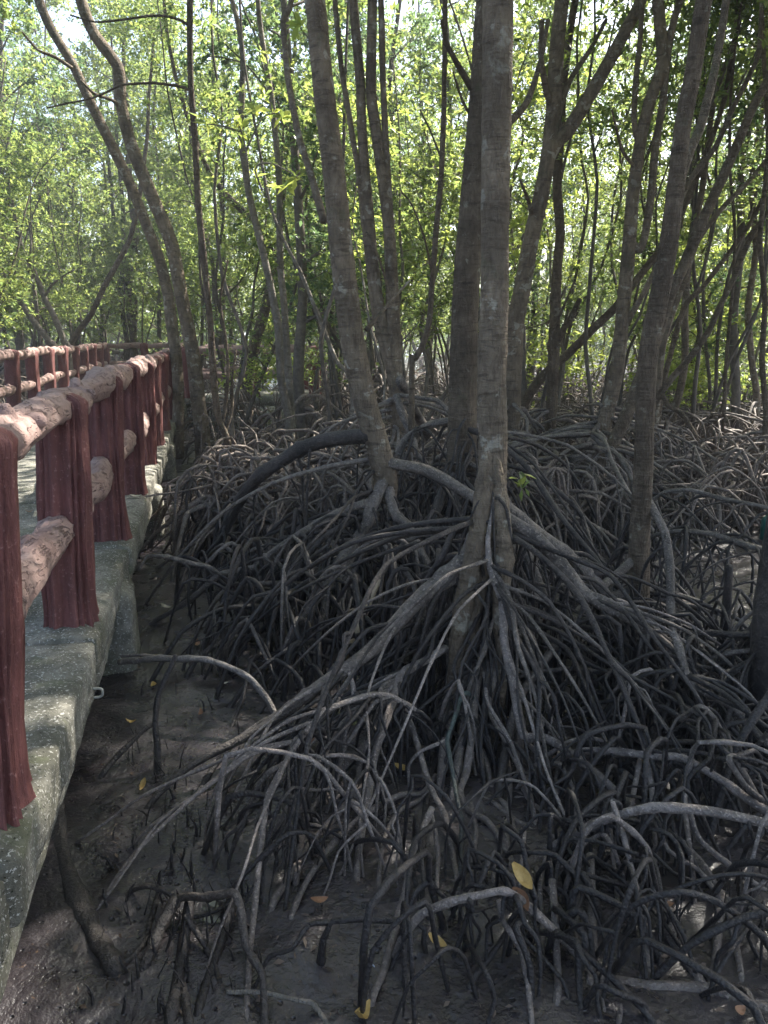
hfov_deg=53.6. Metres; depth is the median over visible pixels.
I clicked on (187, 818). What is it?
mangrove shoot
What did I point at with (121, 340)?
mangrove tree
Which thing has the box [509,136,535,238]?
mangrove tree
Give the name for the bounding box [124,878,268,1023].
roots
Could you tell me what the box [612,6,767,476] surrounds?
mangrove tree
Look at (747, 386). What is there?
mangrove tree
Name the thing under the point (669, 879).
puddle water
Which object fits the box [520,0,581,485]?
mangrove tree
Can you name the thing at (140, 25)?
mangrove tree
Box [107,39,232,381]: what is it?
mangrove tree
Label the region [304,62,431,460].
mangrove tree
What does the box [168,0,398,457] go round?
mangrove tree
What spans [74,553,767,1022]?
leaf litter
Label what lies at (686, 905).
mangrove shoot
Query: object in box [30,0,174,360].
mangrove tree
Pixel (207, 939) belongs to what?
mangrove shoot
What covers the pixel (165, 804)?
mangrove shoot
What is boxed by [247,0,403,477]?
mangrove tree
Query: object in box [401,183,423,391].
mangrove tree
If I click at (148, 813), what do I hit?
mangrove shoot
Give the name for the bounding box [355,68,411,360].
mangrove tree
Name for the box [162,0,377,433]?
mangrove tree
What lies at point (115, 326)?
mangrove tree
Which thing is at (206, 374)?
log railing
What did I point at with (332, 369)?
mangrove tree
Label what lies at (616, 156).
mangrove tree
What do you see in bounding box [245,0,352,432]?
mangrove tree
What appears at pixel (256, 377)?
bush
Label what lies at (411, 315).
mangrove tree
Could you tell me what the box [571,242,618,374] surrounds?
mangrove tree
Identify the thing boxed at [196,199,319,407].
mangrove tree
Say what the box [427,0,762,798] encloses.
mangrove tree
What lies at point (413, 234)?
mangrove tree
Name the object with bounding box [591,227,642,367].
mangrove tree
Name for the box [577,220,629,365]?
mangrove tree
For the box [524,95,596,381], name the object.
mangrove tree
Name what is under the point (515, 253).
mangrove tree
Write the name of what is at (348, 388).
mangrove tree
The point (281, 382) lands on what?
mangrove tree
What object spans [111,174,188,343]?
mangrove tree
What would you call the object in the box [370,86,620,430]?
mangrove tree
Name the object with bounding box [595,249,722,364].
mangrove tree
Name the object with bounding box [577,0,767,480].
mangrove tree
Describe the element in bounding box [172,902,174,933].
mangrove shoot
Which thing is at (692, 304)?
mangrove tree
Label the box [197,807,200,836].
mangrove shoot
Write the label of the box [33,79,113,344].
mangrove tree
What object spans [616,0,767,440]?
mangrove tree
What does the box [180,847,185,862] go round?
mangrove shoot
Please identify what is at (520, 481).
mangrove seedling
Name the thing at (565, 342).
mangrove tree
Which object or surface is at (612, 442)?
mangrove tree
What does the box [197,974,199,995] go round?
mangrove shoot
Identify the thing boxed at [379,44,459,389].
mangrove tree
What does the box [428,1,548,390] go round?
mangrove tree
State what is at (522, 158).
mangrove tree
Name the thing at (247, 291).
mangrove tree
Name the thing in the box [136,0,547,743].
mangrove tree
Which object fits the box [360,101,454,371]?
mangrove tree
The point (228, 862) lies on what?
mangrove shoot
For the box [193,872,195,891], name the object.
mangrove shoot
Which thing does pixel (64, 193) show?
mangrove tree
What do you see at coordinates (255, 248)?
mangrove tree
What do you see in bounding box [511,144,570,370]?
mangrove tree
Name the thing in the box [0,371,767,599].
root thicket
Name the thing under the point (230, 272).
mangrove tree
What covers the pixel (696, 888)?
mangrove shoot
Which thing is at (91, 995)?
mangrove shoot
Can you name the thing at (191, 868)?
mangrove shoot
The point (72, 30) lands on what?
sky
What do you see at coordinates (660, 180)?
mangrove tree
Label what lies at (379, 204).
mangrove tree
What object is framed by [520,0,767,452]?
mangrove tree
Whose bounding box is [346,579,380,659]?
broken branch
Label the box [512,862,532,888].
fallen leaf
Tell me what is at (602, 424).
mangrove tree
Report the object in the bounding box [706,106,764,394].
mangrove tree
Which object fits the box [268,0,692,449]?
mangrove tree
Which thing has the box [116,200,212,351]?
mangrove tree
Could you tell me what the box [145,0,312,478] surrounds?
mangrove tree
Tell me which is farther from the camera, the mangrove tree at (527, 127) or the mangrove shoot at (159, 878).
the mangrove tree at (527, 127)
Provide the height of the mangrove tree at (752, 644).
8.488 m
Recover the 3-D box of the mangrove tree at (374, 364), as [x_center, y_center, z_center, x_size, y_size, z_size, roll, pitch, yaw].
[-0.478,-6.095,16.104,3.530,8.756,3.569,-2,13,-7]
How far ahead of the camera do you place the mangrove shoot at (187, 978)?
2.28 m
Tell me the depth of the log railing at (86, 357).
14.83 m
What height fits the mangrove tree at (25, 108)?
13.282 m
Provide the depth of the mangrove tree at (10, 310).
23.97 m
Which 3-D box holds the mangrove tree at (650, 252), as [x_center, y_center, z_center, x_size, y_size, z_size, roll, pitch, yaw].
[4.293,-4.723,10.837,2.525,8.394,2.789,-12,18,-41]
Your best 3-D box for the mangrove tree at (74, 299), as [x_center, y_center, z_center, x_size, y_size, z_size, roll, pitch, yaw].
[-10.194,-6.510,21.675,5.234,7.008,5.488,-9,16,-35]
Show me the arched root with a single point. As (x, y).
(151, 658)
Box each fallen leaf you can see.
[139,777,145,789]
[310,896,327,902]
[355,999,369,1018]
[395,763,404,769]
[428,932,446,946]
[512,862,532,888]
[512,887,528,910]
[735,1005,745,1014]
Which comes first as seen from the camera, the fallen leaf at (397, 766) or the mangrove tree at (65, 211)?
the fallen leaf at (397, 766)
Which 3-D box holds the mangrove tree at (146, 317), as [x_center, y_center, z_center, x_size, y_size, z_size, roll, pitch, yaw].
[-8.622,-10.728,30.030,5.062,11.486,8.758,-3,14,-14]
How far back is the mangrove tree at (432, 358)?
15.95 m
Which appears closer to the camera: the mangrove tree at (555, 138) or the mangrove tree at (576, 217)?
the mangrove tree at (555, 138)
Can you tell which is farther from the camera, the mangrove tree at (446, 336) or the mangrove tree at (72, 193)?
the mangrove tree at (446, 336)
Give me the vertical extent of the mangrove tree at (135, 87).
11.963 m
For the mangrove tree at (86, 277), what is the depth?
26.33 m
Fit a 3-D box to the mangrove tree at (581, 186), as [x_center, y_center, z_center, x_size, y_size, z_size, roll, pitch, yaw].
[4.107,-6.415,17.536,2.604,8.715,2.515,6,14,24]
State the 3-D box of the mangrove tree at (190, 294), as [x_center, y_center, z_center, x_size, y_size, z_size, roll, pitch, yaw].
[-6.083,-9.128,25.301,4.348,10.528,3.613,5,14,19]
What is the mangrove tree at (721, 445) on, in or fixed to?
on the mud ground
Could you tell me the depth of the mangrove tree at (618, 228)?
16.64 m
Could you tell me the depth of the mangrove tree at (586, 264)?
20.60 m
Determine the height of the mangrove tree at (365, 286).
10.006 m
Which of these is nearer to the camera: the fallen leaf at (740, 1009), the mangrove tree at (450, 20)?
the fallen leaf at (740, 1009)
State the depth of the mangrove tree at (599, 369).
18.87 m
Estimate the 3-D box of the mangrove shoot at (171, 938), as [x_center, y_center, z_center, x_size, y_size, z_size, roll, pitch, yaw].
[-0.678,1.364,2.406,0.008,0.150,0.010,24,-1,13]
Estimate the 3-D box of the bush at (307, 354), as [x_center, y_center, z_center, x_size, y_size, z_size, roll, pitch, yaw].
[-1.519,-2.518,14.880,3.019,2.173,3.110,0,13,0]
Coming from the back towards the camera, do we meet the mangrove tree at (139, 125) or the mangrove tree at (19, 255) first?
the mangrove tree at (139, 125)
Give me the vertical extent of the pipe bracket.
0.053 m
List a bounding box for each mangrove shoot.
[84,983,94,1005]
[100,855,112,867]
[102,888,108,907]
[119,956,128,972]
[121,991,126,1014]
[125,882,135,901]
[126,897,131,924]
[131,833,134,849]
[131,972,132,990]
[135,951,139,978]
[144,882,152,914]
[145,798,153,825]
[151,930,157,956]
[153,875,163,904]
[157,869,161,883]
[157,954,169,977]
[157,985,162,1012]
[159,984,164,1011]
[164,791,166,813]
[165,921,180,951]
[166,929,171,947]
[168,962,184,986]
[169,845,172,869]
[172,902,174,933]
[176,910,180,927]
[177,854,192,883]
[179,744,185,768]
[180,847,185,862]
[186,806,188,825]
[186,954,188,971]
[186,965,190,981]
[189,850,192,877]
[191,818,197,836]
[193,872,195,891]
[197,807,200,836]
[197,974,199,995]
[200,883,213,922]
[205,964,213,988]
[206,905,208,944]
[212,949,215,974]
[219,917,232,938]
[222,829,226,850]
[226,946,234,960]
[227,845,232,869]
[231,908,234,930]
[240,878,244,893]
[662,911,664,940]
[679,897,682,922]
[680,898,693,917]
[690,883,700,903]
[717,818,719,832]
[726,848,730,861]
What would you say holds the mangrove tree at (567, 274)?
on the mud ground
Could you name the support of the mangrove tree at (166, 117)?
on the mud ground
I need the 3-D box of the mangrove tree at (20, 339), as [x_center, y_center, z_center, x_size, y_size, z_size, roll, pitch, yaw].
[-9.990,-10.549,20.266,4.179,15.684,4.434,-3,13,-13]
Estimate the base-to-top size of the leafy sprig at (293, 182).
0.350 m
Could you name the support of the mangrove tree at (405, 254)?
on the mud ground
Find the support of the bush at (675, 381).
on the mud ground
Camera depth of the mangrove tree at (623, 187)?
19.10 m
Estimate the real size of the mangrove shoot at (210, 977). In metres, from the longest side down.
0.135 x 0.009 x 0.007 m
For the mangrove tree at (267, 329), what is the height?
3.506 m
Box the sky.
[2,0,764,337]
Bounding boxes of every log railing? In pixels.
[0,342,109,406]
[0,347,172,830]
[104,342,182,364]
[181,345,320,397]
[202,344,308,388]
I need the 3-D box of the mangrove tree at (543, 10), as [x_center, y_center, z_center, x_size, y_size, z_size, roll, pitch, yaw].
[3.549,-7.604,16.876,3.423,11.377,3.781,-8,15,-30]
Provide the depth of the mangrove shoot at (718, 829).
3.01 m
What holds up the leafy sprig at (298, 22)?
attached to the mangrove tree at (244, 574)
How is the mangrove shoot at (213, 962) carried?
on the mud ground
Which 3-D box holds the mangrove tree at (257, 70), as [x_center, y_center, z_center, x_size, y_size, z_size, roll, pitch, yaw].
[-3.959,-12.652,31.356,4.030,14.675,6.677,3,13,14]
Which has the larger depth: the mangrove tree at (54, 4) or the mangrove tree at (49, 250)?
the mangrove tree at (49, 250)
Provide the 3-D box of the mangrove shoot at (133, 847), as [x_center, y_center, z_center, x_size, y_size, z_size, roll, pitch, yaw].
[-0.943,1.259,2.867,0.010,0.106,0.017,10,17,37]
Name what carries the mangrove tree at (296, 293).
on the mud ground
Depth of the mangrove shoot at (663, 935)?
2.44 m
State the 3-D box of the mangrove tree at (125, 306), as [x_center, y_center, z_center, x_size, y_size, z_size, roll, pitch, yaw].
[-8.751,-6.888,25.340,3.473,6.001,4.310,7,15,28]
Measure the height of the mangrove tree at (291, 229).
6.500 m
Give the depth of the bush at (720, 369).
12.38 m
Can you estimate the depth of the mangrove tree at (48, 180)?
18.80 m
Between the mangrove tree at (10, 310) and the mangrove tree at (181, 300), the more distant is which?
the mangrove tree at (10, 310)
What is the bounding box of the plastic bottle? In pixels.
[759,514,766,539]
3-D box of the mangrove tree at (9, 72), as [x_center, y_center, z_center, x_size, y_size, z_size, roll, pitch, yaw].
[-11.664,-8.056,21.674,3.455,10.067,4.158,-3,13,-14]
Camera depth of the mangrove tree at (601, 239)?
25.22 m
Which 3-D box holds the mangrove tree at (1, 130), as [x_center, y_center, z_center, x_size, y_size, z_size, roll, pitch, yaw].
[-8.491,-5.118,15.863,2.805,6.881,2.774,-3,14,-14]
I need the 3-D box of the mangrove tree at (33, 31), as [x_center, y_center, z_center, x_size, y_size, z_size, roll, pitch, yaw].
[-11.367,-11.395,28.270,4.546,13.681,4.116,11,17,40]
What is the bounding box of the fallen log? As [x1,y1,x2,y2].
[51,800,126,977]
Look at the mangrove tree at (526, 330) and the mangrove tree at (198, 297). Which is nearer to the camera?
the mangrove tree at (526, 330)
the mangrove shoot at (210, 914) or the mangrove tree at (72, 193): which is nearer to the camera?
the mangrove shoot at (210, 914)
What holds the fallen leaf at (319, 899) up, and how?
on the mud ground
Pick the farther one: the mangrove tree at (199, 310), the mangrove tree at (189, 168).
the mangrove tree at (199, 310)
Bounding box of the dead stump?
[718,564,732,659]
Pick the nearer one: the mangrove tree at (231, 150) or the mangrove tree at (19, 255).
the mangrove tree at (19, 255)
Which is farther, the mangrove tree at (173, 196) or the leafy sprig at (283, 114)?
the mangrove tree at (173, 196)
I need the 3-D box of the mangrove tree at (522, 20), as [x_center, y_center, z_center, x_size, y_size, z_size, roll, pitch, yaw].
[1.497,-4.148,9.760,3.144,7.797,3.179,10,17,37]
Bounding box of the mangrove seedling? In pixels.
[510,472,535,500]
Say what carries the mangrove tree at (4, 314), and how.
on the mud ground
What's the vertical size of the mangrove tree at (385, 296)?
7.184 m
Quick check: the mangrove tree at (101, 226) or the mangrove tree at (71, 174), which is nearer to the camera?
the mangrove tree at (71, 174)
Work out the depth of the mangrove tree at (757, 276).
15.18 m
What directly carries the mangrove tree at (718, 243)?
on the mud ground
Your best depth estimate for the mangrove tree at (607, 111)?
8.99 m
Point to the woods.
(405, 352)
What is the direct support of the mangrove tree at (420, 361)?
on the mud ground
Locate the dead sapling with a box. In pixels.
[97,654,177,778]
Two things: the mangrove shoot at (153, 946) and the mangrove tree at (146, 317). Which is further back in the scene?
the mangrove tree at (146, 317)
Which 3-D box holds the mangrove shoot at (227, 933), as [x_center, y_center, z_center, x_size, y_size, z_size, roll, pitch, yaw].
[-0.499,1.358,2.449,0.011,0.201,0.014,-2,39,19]
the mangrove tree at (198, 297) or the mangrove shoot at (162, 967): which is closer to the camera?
the mangrove shoot at (162, 967)
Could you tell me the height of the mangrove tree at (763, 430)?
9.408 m
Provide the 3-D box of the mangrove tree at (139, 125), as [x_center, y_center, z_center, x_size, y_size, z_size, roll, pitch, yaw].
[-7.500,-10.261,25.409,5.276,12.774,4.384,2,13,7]
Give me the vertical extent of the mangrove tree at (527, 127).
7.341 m
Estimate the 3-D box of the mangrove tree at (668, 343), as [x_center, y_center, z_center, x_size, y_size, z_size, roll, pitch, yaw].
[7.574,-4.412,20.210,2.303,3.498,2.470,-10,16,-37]
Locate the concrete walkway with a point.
(67, 669)
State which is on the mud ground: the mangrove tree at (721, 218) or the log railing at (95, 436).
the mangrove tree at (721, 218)
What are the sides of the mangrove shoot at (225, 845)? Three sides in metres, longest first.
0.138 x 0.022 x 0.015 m
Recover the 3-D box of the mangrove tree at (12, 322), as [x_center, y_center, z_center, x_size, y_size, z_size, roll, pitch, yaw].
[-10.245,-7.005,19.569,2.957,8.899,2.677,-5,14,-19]
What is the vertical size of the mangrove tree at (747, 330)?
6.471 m
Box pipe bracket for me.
[93,687,103,698]
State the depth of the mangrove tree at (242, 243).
12.71 m
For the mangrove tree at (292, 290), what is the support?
on the mud ground
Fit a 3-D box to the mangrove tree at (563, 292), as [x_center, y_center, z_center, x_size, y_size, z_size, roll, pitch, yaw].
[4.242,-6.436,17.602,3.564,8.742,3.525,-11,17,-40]
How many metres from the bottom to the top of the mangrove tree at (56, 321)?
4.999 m
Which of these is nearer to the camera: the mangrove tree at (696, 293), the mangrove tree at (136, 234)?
the mangrove tree at (696, 293)
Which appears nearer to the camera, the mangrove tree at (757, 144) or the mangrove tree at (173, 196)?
the mangrove tree at (757, 144)
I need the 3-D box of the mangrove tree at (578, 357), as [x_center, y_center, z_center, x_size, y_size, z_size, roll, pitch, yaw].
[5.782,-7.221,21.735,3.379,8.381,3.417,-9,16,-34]
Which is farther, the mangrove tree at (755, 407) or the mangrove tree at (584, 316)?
the mangrove tree at (584, 316)
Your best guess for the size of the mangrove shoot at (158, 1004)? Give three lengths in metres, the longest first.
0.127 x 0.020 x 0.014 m
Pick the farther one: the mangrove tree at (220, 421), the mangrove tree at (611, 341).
the mangrove tree at (611, 341)
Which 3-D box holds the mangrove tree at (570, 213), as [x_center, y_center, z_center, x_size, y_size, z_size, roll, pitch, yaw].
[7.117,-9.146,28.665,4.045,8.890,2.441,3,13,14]
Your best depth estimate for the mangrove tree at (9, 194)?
19.36 m
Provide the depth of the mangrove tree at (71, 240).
22.21 m
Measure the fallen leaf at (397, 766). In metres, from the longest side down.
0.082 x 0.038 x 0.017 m
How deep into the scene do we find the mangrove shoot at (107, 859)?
2.77 m
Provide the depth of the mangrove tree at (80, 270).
46.91 m
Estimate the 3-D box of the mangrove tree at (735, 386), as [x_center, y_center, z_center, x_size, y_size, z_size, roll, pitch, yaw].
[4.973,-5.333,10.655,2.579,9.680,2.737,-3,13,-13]
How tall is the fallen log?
0.271 m
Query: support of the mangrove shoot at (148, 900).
on the mud ground
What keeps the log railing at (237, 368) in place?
on the concrete walkway
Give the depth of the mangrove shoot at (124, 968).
2.30 m
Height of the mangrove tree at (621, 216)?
7.985 m
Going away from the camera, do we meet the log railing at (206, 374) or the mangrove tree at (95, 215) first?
the log railing at (206, 374)
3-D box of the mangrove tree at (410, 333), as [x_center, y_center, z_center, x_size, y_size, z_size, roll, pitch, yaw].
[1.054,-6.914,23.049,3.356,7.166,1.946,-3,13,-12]
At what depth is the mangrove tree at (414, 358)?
6.79 m
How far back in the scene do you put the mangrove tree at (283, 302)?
10.22 m
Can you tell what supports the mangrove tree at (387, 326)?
on the mud ground
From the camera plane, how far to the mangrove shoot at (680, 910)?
2.52 m
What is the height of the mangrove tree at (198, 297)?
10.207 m
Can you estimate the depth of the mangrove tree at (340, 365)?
9.11 m
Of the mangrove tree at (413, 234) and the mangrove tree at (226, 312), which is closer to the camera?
the mangrove tree at (413, 234)
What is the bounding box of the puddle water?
[149,535,767,924]
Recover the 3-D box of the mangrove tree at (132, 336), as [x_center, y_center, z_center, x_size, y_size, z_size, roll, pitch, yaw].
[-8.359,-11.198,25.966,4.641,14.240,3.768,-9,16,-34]
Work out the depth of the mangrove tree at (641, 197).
11.13 m
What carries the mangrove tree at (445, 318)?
on the mud ground
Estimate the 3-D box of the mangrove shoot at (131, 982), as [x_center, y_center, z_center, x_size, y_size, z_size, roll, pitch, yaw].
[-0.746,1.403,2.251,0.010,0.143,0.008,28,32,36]
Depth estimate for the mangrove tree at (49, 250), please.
46.48 m
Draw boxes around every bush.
[201,341,324,442]
[223,326,379,427]
[525,305,611,423]
[604,334,750,434]
[634,311,767,418]
[664,335,767,432]
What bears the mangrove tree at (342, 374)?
on the mud ground
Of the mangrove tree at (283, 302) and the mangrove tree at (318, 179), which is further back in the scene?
the mangrove tree at (318, 179)
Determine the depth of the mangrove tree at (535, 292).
15.35 m
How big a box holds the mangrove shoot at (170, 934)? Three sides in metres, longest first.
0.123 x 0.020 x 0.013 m
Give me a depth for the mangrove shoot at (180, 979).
2.25 m
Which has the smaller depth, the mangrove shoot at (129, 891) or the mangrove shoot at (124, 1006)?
the mangrove shoot at (124, 1006)
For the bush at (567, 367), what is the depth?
13.62 m
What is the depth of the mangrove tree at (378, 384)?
14.98 m
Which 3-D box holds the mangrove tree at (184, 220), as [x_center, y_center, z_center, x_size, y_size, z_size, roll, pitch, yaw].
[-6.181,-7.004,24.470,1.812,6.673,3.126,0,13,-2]
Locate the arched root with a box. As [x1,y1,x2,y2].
[117,654,281,731]
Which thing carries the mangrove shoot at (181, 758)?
on the mud ground
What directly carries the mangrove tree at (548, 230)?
on the mud ground
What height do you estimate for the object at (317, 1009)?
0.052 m
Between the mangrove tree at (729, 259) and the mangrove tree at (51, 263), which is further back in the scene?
the mangrove tree at (51, 263)
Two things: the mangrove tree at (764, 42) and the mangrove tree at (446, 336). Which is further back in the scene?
the mangrove tree at (446, 336)
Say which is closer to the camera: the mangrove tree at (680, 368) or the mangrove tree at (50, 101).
the mangrove tree at (680, 368)
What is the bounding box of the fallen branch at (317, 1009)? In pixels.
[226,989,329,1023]
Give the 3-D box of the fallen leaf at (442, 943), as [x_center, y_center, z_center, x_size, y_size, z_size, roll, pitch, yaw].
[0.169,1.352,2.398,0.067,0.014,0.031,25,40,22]
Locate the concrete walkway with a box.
[0,389,317,1003]
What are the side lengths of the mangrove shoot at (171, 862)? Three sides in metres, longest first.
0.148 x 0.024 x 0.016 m
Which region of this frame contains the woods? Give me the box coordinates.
[0,248,757,360]
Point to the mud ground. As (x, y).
(52, 971)
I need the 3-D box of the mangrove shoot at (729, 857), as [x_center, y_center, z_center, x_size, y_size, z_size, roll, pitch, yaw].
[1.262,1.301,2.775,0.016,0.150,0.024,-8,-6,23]
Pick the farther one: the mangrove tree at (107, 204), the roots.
the mangrove tree at (107, 204)
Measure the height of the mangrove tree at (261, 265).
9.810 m
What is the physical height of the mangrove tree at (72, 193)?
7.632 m
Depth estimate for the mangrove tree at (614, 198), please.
12.75 m
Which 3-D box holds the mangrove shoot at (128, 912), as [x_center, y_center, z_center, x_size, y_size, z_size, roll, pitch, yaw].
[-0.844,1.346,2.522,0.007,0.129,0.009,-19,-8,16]
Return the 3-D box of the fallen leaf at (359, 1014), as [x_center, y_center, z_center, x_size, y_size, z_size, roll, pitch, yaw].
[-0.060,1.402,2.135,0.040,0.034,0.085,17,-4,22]
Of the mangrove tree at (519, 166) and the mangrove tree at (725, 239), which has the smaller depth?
the mangrove tree at (725, 239)
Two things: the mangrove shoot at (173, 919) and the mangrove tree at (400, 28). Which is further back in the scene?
the mangrove tree at (400, 28)
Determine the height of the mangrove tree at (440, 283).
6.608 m
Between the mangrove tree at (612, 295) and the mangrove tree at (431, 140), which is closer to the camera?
the mangrove tree at (431, 140)
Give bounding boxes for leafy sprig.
[189,103,291,189]
[251,157,303,195]
[286,8,307,41]
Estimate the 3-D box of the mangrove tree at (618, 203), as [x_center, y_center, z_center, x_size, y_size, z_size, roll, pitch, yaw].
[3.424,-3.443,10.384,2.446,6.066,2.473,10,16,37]
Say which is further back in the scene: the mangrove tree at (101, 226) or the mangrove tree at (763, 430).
the mangrove tree at (101, 226)
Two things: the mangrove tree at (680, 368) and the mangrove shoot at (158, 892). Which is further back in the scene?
the mangrove tree at (680, 368)
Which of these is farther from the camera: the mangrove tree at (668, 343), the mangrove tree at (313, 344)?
the mangrove tree at (313, 344)
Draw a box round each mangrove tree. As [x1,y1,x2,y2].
[0,0,76,285]
[0,0,85,399]
[0,0,90,382]
[0,45,91,401]
[0,84,68,314]
[0,88,72,339]
[0,104,17,189]
[0,104,44,401]
[0,118,14,167]
[0,118,105,326]
[0,123,92,401]
[0,124,29,402]
[0,139,64,346]
[0,143,138,378]
[0,191,108,380]
[0,222,86,375]
[0,254,60,400]
[0,269,57,387]
[1,46,42,397]
[1,50,43,349]
[1,144,90,345]
[4,76,98,366]
[4,170,85,376]
[5,150,93,347]
[6,8,123,360]
[6,170,132,348]
[11,200,74,380]
[13,122,92,379]
[22,0,224,466]
[25,196,147,359]
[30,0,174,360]
[31,155,126,358]
[32,1,177,355]
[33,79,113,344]
[38,205,149,344]
[41,171,95,338]
[42,206,153,360]
[47,0,237,490]
[55,149,209,342]
[64,0,206,357]
[64,55,152,360]
[68,0,251,344]
[73,128,120,340]
[74,0,217,353]
[75,0,767,1023]
[82,219,154,360]
[85,28,192,342]
[91,0,270,406]
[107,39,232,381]
[107,174,190,342]
[110,197,138,358]
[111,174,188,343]
[112,0,289,389]
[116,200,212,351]
[120,73,222,355]
[121,0,297,431]
[122,220,220,351]
[123,60,234,385]
[130,45,248,389]
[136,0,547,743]
[137,183,259,363]
[144,177,234,388]
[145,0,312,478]
[149,80,378,451]
[153,223,252,348]
[154,183,235,363]
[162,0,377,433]
[162,176,220,367]
[167,139,342,368]
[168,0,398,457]
[188,17,271,382]
[191,193,246,363]
[196,118,269,389]
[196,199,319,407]
[205,0,389,451]
[208,179,257,363]
[210,38,471,432]
[219,61,326,380]
[226,73,427,386]
[227,105,312,386]
[228,286,293,388]
[230,0,316,477]
[239,0,355,476]
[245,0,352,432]
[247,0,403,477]
[248,0,346,376]
[256,0,315,467]
[259,0,411,425]
[266,0,416,421]
[267,0,508,530]
[267,155,320,381]
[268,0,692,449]
[268,135,323,407]
[269,181,339,365]
[271,116,457,376]
[271,203,317,341]
[284,222,359,366]
[288,9,414,395]
[301,78,388,423]
[302,16,435,416]
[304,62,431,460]
[311,116,420,388]
[316,133,450,371]
[317,7,435,380]
[326,0,466,416]
[347,0,447,496]
[350,58,440,409]
[352,79,464,415]
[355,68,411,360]
[355,219,455,380]
[357,147,419,369]
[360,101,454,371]
[362,0,471,396]
[367,0,699,603]
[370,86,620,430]
[378,0,538,332]
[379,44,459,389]
[389,44,465,415]
[391,0,594,425]
[396,179,450,352]
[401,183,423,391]
[406,0,646,497]
[406,182,451,391]
[407,0,589,447]
[407,193,458,378]
[407,210,509,395]
[410,156,458,378]
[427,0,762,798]
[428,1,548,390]
[433,0,767,578]
[434,96,576,434]
[441,229,454,339]
[447,143,548,407]
[509,0,613,385]
[509,0,629,410]
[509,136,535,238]
[510,138,711,401]
[511,0,626,454]
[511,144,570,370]
[513,57,631,422]
[514,19,617,400]
[515,488,767,1012]
[516,0,746,538]
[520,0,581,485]
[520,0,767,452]
[524,13,641,410]
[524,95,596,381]
[524,274,582,369]
[526,0,688,407]
[526,142,627,373]
[528,152,614,398]
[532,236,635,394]
[541,56,625,392]
[543,190,609,400]
[556,0,756,432]
[557,0,685,442]
[562,0,752,421]
[567,0,686,420]
[568,109,632,398]
[570,11,754,437]
[570,212,669,371]
[571,224,600,361]
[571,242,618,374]
[573,109,671,409]
[576,166,747,386]
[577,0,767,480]
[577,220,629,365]
[584,30,727,405]
[590,47,667,388]
[590,66,675,393]
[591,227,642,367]
[592,157,651,402]
[594,0,755,444]
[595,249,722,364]
[607,0,767,436]
[608,167,767,423]
[612,0,767,480]
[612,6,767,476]
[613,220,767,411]
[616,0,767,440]
[616,1,767,498]
[624,37,734,398]
[636,303,695,391]
[640,0,748,411]
[646,0,767,440]
[648,0,767,446]
[650,19,764,434]
[657,182,767,393]
[669,110,726,394]
[678,0,767,451]
[684,41,767,481]
[685,120,764,401]
[687,2,767,513]
[704,51,764,396]
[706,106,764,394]
[710,25,767,408]
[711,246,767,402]
[720,72,767,424]
[737,58,766,443]
[756,0,767,48]
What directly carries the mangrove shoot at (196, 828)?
on the mud ground
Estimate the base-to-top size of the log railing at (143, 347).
1.098 m
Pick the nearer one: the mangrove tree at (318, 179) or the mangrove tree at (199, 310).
the mangrove tree at (318, 179)
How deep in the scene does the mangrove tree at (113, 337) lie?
38.92 m
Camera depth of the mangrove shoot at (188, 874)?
2.70 m
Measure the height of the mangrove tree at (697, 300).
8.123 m
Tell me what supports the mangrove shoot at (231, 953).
on the mud ground
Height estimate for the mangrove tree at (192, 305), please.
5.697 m
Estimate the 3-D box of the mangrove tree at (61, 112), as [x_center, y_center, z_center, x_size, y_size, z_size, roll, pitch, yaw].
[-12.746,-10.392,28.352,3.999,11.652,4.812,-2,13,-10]
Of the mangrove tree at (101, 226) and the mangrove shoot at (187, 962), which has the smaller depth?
the mangrove shoot at (187, 962)
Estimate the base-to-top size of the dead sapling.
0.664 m
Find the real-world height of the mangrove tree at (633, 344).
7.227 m
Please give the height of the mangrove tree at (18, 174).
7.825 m
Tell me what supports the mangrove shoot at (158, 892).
on the mud ground
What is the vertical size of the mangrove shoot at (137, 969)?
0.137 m
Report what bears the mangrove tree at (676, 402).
on the mud ground
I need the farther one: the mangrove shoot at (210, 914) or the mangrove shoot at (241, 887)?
the mangrove shoot at (241, 887)
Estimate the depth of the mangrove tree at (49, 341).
17.05 m
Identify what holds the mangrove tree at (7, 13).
on the mud ground
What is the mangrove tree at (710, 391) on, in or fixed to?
on the mud ground
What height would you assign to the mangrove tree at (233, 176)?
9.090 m
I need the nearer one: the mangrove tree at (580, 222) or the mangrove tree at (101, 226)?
the mangrove tree at (580, 222)
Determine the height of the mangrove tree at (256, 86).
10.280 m
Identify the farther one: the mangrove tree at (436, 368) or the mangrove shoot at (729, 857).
the mangrove tree at (436, 368)
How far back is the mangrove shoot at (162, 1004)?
2.19 m
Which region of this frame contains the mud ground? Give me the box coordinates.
[0,339,767,1023]
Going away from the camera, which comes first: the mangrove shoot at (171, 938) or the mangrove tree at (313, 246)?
the mangrove shoot at (171, 938)
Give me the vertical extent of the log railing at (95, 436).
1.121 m
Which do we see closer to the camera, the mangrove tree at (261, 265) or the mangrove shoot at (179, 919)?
the mangrove shoot at (179, 919)
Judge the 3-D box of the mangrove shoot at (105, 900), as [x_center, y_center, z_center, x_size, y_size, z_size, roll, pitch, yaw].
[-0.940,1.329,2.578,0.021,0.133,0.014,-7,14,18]
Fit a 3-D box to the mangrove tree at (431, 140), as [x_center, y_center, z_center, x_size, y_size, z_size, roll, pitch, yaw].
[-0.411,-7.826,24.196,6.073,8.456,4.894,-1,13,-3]

